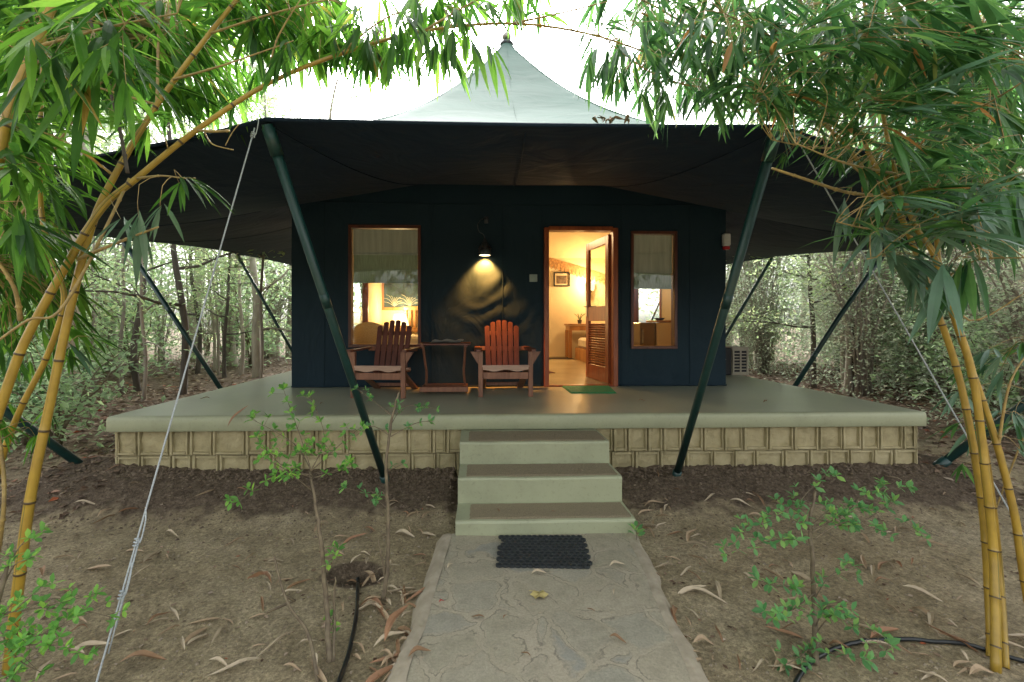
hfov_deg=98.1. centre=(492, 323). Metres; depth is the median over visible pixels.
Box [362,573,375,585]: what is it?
fallen leaf
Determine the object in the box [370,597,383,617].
fallen leaf
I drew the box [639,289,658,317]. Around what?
woodland shrub
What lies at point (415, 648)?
fallen leaf
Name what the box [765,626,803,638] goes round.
fallen leaf
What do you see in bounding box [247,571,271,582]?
curled sheath
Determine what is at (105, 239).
woodland tree
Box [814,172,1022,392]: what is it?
tangled thicket
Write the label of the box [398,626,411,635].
fallen leaf
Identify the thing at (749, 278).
tangled thicket
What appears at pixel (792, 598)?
fallen leaf
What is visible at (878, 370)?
woodland tree
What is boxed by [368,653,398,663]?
fallen leaf
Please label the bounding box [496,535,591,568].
rubber mat
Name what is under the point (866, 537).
fallen leaf
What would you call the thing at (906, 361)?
woodland tree
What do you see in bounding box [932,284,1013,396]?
woodland shrub
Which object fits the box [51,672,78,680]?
fallen leaf
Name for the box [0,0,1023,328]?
sky
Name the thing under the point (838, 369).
woodland tree
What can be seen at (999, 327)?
tangled thicket
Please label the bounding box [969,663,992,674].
fallen leaf
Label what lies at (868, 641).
fallen leaf
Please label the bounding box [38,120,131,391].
woodland tree
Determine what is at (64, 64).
golden bamboo
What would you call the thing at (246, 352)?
woodland tree
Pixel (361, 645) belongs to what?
fallen leaf
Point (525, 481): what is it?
front steps
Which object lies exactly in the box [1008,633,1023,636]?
fallen leaf
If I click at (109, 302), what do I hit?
woodland shrub
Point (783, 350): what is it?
tree
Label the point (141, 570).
fallen leaf
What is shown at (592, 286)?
wall sconce
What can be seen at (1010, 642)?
fallen leaf
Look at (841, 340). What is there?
woodland tree
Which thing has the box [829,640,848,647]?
fallen leaf
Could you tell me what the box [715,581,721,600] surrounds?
fallen leaf
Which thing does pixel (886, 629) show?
fallen leaf
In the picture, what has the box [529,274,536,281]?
switch plate
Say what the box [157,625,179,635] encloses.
fallen leaf
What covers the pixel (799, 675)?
irrigation pipe
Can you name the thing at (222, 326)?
tangled thicket
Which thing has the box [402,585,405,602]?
fallen leaf
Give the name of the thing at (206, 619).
fallen leaf
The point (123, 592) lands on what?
guy rope
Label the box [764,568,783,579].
fallen leaf
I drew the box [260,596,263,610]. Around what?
fallen leaf
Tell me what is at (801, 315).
woodland tree
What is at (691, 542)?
fallen leaf
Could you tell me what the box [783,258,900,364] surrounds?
tangled thicket
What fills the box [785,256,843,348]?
woodland tree
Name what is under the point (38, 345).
woodland shrub
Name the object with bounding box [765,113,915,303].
woodland tree
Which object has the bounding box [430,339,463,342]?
newspaper
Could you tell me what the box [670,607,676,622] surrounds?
fallen leaf
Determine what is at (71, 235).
woodland tree
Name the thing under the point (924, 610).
fallen leaf
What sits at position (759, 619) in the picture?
fallen leaf
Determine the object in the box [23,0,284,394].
woodland tree
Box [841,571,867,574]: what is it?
fallen leaf
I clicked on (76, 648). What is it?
fallen leaf
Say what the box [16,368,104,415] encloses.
understorey plant
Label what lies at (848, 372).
woodland tree
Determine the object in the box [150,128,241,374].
woodland tree
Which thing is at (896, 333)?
tangled thicket
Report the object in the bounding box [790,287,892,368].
woodland shrub
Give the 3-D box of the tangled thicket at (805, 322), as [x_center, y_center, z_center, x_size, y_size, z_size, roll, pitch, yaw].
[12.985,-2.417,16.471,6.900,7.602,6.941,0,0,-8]
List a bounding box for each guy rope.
[96,117,258,681]
[793,128,1023,536]
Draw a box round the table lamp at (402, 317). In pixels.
[393,314,408,335]
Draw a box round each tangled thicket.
[18,137,219,370]
[103,249,189,353]
[112,243,214,364]
[124,244,290,368]
[157,260,240,355]
[181,254,290,354]
[198,256,290,359]
[221,265,357,348]
[247,263,361,354]
[639,264,783,356]
[640,257,837,369]
[726,254,836,373]
[726,256,835,374]
[726,261,827,365]
[726,263,829,375]
[728,115,1005,412]
[729,258,819,355]
[730,251,974,395]
[732,248,1014,410]
[764,255,831,357]
[770,252,918,383]
[772,254,900,369]
[776,254,863,370]
[776,268,825,360]
[782,115,1022,399]
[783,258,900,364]
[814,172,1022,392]
[815,168,1021,398]
[819,247,1021,399]
[827,245,1023,452]
[830,166,1023,432]
[832,141,1022,388]
[835,250,992,382]
[967,271,1018,354]
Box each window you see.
[348,225,420,346]
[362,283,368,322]
[631,231,677,348]
[634,289,660,322]
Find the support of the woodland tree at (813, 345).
on the ground
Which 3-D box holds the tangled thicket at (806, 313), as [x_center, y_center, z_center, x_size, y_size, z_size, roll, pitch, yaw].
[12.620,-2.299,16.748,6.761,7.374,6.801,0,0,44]
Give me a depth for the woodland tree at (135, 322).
8.65 m
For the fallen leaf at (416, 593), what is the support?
on the ground
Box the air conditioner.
[726,346,747,374]
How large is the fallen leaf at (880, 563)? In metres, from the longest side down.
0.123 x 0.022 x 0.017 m
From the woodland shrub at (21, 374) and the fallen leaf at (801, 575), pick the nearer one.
the fallen leaf at (801, 575)
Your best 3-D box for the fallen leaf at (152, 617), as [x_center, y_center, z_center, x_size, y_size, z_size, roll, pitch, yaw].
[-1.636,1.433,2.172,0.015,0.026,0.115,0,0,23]
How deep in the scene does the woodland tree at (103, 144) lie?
9.48 m
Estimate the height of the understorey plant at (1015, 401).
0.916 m
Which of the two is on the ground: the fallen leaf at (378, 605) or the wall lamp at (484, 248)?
the fallen leaf at (378, 605)
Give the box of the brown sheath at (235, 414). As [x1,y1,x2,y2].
[228,406,246,424]
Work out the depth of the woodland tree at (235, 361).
13.72 m
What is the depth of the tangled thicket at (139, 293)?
17.66 m
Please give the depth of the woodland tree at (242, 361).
11.22 m
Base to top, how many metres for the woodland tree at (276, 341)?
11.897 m
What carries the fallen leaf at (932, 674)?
on the ground
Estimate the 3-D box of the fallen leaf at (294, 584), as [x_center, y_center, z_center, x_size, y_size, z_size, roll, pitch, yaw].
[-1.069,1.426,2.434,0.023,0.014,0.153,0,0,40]
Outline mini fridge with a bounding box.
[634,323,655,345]
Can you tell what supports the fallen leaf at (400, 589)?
on the ground
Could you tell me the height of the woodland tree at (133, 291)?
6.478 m
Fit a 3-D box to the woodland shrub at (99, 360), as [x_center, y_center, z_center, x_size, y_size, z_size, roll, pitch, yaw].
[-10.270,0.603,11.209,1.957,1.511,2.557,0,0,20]
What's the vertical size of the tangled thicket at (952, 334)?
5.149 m
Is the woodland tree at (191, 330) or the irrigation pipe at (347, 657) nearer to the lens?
the irrigation pipe at (347, 657)
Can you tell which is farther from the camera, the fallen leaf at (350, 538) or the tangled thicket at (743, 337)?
the tangled thicket at (743, 337)
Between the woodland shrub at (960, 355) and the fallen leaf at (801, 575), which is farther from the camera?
the woodland shrub at (960, 355)
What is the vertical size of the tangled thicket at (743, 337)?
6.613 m
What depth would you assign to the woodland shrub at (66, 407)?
4.68 m
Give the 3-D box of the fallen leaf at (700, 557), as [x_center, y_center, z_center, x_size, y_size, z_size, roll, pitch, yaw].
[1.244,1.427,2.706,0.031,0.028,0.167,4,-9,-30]
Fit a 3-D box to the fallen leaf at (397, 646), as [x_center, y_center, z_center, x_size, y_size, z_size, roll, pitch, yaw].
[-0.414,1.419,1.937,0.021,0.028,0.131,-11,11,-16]
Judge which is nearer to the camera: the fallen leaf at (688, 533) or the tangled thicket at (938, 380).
the fallen leaf at (688, 533)
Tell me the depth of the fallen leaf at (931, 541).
2.88 m
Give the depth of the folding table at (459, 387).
4.93 m
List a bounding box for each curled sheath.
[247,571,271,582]
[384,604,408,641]
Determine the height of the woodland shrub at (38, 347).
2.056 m
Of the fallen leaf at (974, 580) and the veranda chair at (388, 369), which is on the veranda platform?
the veranda chair at (388, 369)
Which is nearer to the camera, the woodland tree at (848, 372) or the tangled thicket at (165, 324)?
the woodland tree at (848, 372)
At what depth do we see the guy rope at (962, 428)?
2.30 m
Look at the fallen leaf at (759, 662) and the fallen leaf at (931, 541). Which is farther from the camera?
the fallen leaf at (931, 541)
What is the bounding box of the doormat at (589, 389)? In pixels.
[562,386,615,392]
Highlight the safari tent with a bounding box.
[3,30,1023,483]
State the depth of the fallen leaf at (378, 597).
2.31 m
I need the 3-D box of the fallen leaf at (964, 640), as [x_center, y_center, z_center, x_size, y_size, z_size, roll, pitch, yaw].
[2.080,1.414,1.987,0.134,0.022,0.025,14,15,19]
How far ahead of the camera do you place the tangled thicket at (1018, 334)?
5.31 m
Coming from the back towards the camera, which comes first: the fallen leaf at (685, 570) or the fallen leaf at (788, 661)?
the fallen leaf at (685, 570)
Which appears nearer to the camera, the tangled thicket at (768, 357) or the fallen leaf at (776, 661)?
the fallen leaf at (776, 661)
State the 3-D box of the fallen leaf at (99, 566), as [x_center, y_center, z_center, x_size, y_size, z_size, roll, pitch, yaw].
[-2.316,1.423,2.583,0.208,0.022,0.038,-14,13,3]
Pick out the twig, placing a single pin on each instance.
(968, 645)
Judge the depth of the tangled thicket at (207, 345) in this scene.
17.90 m
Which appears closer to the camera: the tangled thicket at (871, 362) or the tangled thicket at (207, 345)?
the tangled thicket at (871, 362)
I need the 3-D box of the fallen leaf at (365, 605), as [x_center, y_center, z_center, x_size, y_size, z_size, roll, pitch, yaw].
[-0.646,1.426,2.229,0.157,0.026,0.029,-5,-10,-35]
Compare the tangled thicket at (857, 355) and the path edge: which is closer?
the path edge
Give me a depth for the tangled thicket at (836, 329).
10.71 m
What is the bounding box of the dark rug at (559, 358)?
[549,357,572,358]
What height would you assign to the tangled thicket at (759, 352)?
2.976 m
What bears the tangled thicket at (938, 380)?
on the ground
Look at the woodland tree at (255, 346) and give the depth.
10.73 m
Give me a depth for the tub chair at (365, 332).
6.73 m
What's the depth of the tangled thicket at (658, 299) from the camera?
13.46 m
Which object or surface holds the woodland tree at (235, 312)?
on the ground
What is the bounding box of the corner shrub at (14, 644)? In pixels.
[0,521,129,681]
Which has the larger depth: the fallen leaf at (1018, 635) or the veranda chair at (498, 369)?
the veranda chair at (498, 369)
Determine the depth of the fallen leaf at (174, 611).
2.18 m
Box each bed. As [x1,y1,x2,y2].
[399,306,417,343]
[575,338,604,365]
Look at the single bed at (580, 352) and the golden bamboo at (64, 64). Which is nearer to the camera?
the golden bamboo at (64, 64)
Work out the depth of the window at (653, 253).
5.77 m
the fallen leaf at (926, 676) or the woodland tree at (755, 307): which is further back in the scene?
the woodland tree at (755, 307)
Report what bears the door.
in the safari tent
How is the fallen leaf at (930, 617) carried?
on the ground
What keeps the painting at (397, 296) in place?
attached to the safari tent
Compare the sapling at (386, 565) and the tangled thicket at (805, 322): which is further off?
the tangled thicket at (805, 322)
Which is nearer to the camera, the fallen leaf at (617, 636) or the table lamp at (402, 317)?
the fallen leaf at (617, 636)
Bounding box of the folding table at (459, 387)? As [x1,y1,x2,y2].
[417,342,470,391]
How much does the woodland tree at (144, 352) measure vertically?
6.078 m
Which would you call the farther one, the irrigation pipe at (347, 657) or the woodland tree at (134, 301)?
the woodland tree at (134, 301)
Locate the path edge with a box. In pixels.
[386,532,708,681]
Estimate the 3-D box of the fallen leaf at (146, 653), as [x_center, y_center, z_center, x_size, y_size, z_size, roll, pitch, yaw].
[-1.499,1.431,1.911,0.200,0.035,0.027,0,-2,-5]
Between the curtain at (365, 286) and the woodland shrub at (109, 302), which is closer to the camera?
the curtain at (365, 286)
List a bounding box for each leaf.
[35,659,51,679]
[39,565,45,575]
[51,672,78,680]
[64,646,83,652]
[74,499,94,503]
[77,640,109,646]
[87,564,110,569]
[120,649,166,661]
[131,564,150,577]
[143,551,159,561]
[147,612,168,623]
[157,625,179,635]
[170,607,178,619]
[180,636,184,649]
[185,627,207,643]
[187,633,207,644]
[188,617,218,623]
[207,657,259,675]
[210,656,226,665]
[211,625,224,643]
[256,631,292,657]
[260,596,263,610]
[283,662,301,671]
[287,579,309,588]
[311,659,326,681]
[343,533,365,543]
[350,602,375,614]
[353,641,364,652]
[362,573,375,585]
[365,570,375,581]
[365,595,390,600]
[365,665,392,681]
[366,601,385,610]
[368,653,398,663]
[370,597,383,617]
[374,631,404,645]
[380,648,394,661]
[380,654,394,666]
[382,610,388,620]
[387,587,415,591]
[396,529,413,536]
[396,638,399,652]
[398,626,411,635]
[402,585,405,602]
[405,587,424,602]
[408,645,430,656]
[529,590,547,598]
[609,633,626,643]
[610,560,625,564]
[654,562,672,567]
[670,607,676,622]
[672,605,677,614]
[678,585,705,594]
[679,541,706,546]
[680,566,690,574]
[686,529,695,541]
[690,555,707,562]
[692,587,725,602]
[693,634,713,644]
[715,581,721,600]
[715,625,722,641]
[730,498,749,505]
[749,615,769,625]
[752,659,768,671]
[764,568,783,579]
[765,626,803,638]
[768,664,801,669]
[772,656,779,670]
[778,597,795,599]
[779,659,805,671]
[791,571,817,584]
[804,587,824,601]
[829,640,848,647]
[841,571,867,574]
[850,621,879,633]
[859,640,892,646]
[860,532,869,542]
[860,554,866,568]
[870,626,897,637]
[871,565,874,574]
[878,561,887,569]
[902,584,942,601]
[912,606,934,619]
[915,669,947,681]
[918,539,945,545]
[921,671,935,679]
[927,612,933,626]
[938,632,969,642]
[953,660,970,666]
[958,573,980,585]
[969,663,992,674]
[979,635,1023,647]
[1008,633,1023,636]
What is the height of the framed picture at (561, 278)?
0.339 m
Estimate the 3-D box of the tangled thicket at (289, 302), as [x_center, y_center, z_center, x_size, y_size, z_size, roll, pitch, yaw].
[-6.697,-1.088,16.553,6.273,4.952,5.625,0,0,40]
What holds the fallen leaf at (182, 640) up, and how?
on the ground
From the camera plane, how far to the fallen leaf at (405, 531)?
3.00 m
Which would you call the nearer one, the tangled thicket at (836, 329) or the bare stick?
the bare stick
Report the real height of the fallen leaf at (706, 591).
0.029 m
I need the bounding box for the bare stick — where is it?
[266,556,319,681]
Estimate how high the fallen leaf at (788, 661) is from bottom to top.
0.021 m
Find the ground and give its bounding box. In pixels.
[0,328,1023,681]
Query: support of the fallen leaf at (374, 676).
on the ground
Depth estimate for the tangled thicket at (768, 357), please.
11.78 m
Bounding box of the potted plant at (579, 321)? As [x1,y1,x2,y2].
[575,313,585,323]
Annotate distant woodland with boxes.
[97,137,830,351]
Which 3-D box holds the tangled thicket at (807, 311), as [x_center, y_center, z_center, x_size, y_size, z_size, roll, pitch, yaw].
[7.523,-1.014,9.430,5.072,4.749,5.042,0,0,42]
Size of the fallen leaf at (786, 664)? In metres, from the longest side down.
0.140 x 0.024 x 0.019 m
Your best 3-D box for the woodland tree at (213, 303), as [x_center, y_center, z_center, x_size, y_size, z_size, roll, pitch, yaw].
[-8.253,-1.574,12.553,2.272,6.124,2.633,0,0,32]
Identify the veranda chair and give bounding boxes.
[347,320,421,398]
[471,320,540,396]
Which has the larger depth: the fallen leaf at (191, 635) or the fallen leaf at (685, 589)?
the fallen leaf at (685, 589)
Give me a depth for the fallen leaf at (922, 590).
2.36 m
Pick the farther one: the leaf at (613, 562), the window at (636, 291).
the window at (636, 291)
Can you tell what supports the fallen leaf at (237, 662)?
on the ground
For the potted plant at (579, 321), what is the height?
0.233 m
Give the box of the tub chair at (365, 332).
[354,322,393,343]
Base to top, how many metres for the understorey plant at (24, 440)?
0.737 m
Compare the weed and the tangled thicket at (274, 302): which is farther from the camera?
the tangled thicket at (274, 302)
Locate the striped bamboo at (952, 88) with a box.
[568,0,1023,673]
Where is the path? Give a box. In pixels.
[406,533,690,681]
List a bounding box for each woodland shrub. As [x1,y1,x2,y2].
[0,276,106,400]
[0,299,114,367]
[0,301,115,404]
[0,318,171,461]
[0,333,131,409]
[3,326,138,405]
[33,266,163,360]
[36,251,219,375]
[48,323,131,374]
[79,293,152,365]
[152,252,290,367]
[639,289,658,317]
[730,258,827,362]
[786,272,931,384]
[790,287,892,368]
[803,275,1016,397]
[834,256,1020,405]
[887,295,1023,431]
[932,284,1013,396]
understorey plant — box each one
[1,374,47,451]
[3,388,68,445]
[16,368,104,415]
[984,374,1023,415]
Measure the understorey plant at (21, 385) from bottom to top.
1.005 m
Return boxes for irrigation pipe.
[336,577,359,681]
[793,636,1023,681]
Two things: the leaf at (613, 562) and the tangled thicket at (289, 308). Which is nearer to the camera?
the leaf at (613, 562)
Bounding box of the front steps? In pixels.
[455,429,635,535]
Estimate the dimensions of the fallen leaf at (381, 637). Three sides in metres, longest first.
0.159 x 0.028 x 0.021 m
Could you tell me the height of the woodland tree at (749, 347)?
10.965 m
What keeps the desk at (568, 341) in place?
on the safari tent
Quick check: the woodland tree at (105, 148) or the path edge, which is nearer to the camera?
the path edge
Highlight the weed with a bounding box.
[627,521,644,539]
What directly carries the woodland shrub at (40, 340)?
on the ground
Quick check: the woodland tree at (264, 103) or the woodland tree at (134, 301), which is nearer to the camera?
the woodland tree at (264, 103)
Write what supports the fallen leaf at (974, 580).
on the ground
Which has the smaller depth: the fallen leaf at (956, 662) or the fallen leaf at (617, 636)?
the fallen leaf at (956, 662)
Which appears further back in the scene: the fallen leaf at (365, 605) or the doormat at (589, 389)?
the doormat at (589, 389)
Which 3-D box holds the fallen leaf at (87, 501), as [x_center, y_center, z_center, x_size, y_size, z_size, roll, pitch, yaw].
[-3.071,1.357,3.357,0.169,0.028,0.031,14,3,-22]
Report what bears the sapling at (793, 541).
on the ground
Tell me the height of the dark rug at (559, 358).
0.014 m
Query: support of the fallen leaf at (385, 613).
on the ground
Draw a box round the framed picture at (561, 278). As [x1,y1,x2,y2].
[554,272,569,285]
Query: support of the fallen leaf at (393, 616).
on the ground
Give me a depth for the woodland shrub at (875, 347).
9.99 m
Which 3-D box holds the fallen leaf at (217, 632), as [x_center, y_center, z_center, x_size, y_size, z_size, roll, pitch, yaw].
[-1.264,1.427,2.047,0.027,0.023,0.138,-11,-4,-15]
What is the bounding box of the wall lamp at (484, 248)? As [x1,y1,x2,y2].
[477,217,490,256]
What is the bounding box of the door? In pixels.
[583,234,609,383]
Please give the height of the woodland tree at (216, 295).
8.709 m
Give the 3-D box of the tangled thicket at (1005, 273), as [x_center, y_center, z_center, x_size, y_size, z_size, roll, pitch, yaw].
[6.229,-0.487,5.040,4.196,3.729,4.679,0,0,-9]
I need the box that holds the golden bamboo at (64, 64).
[0,0,661,675]
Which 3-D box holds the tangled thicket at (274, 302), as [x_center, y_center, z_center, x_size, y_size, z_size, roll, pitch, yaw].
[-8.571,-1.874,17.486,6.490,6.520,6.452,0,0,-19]
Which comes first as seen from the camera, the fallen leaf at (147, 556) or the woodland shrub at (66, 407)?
the fallen leaf at (147, 556)
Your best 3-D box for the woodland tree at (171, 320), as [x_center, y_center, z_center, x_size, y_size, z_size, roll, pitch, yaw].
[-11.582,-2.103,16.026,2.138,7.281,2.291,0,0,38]
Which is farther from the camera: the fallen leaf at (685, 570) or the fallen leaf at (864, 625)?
the fallen leaf at (685, 570)
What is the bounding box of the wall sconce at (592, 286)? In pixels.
[591,283,594,291]
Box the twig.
[927,624,978,652]
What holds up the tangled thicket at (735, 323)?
on the ground
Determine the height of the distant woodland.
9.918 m
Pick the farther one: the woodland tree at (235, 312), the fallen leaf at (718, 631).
the woodland tree at (235, 312)
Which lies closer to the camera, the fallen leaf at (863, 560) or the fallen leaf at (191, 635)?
the fallen leaf at (191, 635)
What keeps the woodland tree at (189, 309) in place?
on the ground
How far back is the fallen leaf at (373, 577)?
2.52 m
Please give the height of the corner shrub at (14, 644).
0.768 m
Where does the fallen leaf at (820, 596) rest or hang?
on the ground
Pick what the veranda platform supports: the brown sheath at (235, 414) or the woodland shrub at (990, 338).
the brown sheath at (235, 414)
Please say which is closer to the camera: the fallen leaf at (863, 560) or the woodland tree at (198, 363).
the fallen leaf at (863, 560)
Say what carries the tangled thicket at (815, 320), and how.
on the ground
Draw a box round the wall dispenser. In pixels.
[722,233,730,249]
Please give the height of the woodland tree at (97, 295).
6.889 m
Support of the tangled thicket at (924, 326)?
on the ground
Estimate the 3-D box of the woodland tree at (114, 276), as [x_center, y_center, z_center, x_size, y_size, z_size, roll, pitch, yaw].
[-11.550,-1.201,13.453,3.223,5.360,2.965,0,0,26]
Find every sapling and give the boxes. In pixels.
[224,382,368,662]
[338,384,439,599]
[714,466,930,676]
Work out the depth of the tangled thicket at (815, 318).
12.58 m
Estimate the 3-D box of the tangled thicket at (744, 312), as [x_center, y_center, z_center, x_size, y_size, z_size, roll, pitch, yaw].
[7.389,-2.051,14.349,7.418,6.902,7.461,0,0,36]
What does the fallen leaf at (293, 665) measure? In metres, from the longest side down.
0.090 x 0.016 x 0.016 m
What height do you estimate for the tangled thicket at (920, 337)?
3.861 m
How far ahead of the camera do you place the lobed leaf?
2.27 m
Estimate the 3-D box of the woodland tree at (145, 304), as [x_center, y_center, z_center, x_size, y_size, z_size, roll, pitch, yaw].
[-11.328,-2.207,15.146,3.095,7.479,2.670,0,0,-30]
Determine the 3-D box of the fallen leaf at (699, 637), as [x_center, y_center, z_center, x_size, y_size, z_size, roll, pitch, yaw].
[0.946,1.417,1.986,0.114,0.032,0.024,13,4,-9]
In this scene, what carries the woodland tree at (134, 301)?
on the ground
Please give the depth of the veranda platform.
4.04 m
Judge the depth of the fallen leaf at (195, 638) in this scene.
2.02 m
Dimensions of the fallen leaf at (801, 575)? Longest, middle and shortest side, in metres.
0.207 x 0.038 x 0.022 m
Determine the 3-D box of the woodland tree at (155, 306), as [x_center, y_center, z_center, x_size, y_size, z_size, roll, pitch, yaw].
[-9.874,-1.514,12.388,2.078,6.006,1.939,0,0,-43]
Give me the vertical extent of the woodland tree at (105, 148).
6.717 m
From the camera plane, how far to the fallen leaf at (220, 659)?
1.88 m
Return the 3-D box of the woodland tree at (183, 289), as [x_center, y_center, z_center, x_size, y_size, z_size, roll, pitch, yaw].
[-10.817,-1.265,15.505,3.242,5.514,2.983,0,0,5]
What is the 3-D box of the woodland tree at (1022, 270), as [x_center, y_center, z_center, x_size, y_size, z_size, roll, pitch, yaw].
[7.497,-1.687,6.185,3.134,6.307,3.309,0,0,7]
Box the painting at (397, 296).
[382,283,417,309]
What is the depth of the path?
2.07 m
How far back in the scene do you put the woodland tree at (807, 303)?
8.67 m
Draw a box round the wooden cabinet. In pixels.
[646,320,670,345]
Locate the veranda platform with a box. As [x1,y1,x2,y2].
[106,371,926,475]
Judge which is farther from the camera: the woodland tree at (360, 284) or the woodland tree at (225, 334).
the woodland tree at (360, 284)
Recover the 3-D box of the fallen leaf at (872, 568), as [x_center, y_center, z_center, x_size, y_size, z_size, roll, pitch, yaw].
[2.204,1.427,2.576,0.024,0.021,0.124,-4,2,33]
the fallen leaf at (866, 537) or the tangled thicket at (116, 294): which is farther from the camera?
the tangled thicket at (116, 294)
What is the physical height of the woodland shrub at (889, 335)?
2.608 m
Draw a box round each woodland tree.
[3,93,132,333]
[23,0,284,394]
[31,132,127,315]
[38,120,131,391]
[51,106,251,391]
[52,24,229,406]
[55,134,130,382]
[79,116,181,391]
[83,114,185,321]
[83,238,167,364]
[84,237,176,362]
[89,107,206,401]
[102,242,182,367]
[104,79,283,373]
[110,78,258,361]
[110,242,194,361]
[127,242,184,361]
[132,247,223,333]
[148,51,312,365]
[148,111,243,364]
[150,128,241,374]
[150,132,252,370]
[153,242,202,360]
[162,84,302,377]
[166,253,283,353]
[167,251,251,353]
[170,246,290,377]
[173,122,285,374]
[189,250,237,366]
[215,43,303,356]
[218,259,284,357]
[232,35,300,378]
[265,261,290,357]
[284,79,380,118]
[354,283,361,323]
[697,17,804,364]
[726,116,895,387]
[726,260,785,344]
[748,76,954,390]
[754,51,899,394]
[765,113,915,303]
[774,254,808,349]
[778,118,905,371]
[780,97,917,388]
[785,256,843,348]
[875,89,931,386]
[882,1,1023,413]
[885,267,909,385]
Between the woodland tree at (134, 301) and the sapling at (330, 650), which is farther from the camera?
the woodland tree at (134, 301)
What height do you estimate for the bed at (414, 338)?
1.190 m
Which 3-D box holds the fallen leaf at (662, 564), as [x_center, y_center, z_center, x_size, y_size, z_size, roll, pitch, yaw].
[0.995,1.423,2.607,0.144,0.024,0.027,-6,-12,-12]
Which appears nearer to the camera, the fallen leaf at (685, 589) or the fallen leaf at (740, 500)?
the fallen leaf at (685, 589)
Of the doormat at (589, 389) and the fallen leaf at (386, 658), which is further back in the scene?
the doormat at (589, 389)
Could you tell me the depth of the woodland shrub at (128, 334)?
11.02 m
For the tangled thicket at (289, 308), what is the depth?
18.00 m
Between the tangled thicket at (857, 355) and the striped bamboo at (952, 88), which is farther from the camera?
the tangled thicket at (857, 355)
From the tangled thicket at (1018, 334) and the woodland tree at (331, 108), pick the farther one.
the woodland tree at (331, 108)
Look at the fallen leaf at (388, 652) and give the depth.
1.90 m
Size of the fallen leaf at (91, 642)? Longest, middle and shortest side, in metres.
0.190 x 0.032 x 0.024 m
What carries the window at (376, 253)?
in the safari tent
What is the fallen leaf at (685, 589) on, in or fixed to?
on the ground
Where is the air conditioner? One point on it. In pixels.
(736, 360)
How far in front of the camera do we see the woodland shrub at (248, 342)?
12.91 m
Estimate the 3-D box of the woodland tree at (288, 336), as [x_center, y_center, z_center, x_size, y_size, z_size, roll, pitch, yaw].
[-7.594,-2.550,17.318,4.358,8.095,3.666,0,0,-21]
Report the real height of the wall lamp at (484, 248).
0.510 m
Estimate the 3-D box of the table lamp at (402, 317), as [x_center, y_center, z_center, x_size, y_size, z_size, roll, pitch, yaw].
[-2.101,0.039,10.040,0.400,0.500,0.400,0,0,-2]
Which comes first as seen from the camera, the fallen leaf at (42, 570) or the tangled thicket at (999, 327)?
the fallen leaf at (42, 570)
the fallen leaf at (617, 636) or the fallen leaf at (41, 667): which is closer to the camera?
the fallen leaf at (41, 667)
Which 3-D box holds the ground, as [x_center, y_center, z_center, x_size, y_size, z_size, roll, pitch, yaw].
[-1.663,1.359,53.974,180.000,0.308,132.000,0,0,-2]
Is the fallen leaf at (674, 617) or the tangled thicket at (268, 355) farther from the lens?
the tangled thicket at (268, 355)
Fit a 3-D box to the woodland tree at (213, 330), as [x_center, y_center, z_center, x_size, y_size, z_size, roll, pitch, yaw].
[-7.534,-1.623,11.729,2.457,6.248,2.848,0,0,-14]
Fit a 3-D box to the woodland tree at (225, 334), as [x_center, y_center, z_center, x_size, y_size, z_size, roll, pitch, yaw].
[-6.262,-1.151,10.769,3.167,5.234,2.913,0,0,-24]
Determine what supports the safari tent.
on the ground
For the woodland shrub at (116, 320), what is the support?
on the ground
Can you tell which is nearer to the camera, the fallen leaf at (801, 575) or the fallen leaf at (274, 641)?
the fallen leaf at (274, 641)
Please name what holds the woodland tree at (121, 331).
on the ground
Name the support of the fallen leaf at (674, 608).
on the ground
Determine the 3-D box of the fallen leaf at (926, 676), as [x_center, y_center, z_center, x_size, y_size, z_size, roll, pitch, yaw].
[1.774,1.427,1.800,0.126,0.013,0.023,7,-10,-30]
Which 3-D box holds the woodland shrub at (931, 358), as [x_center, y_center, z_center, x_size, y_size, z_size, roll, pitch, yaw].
[7.296,-0.014,7.158,3.145,2.766,2.804,0,0,-26]
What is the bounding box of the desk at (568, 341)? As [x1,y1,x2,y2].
[564,324,604,357]
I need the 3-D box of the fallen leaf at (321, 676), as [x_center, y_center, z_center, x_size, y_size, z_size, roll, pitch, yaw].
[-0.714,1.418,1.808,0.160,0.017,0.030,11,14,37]

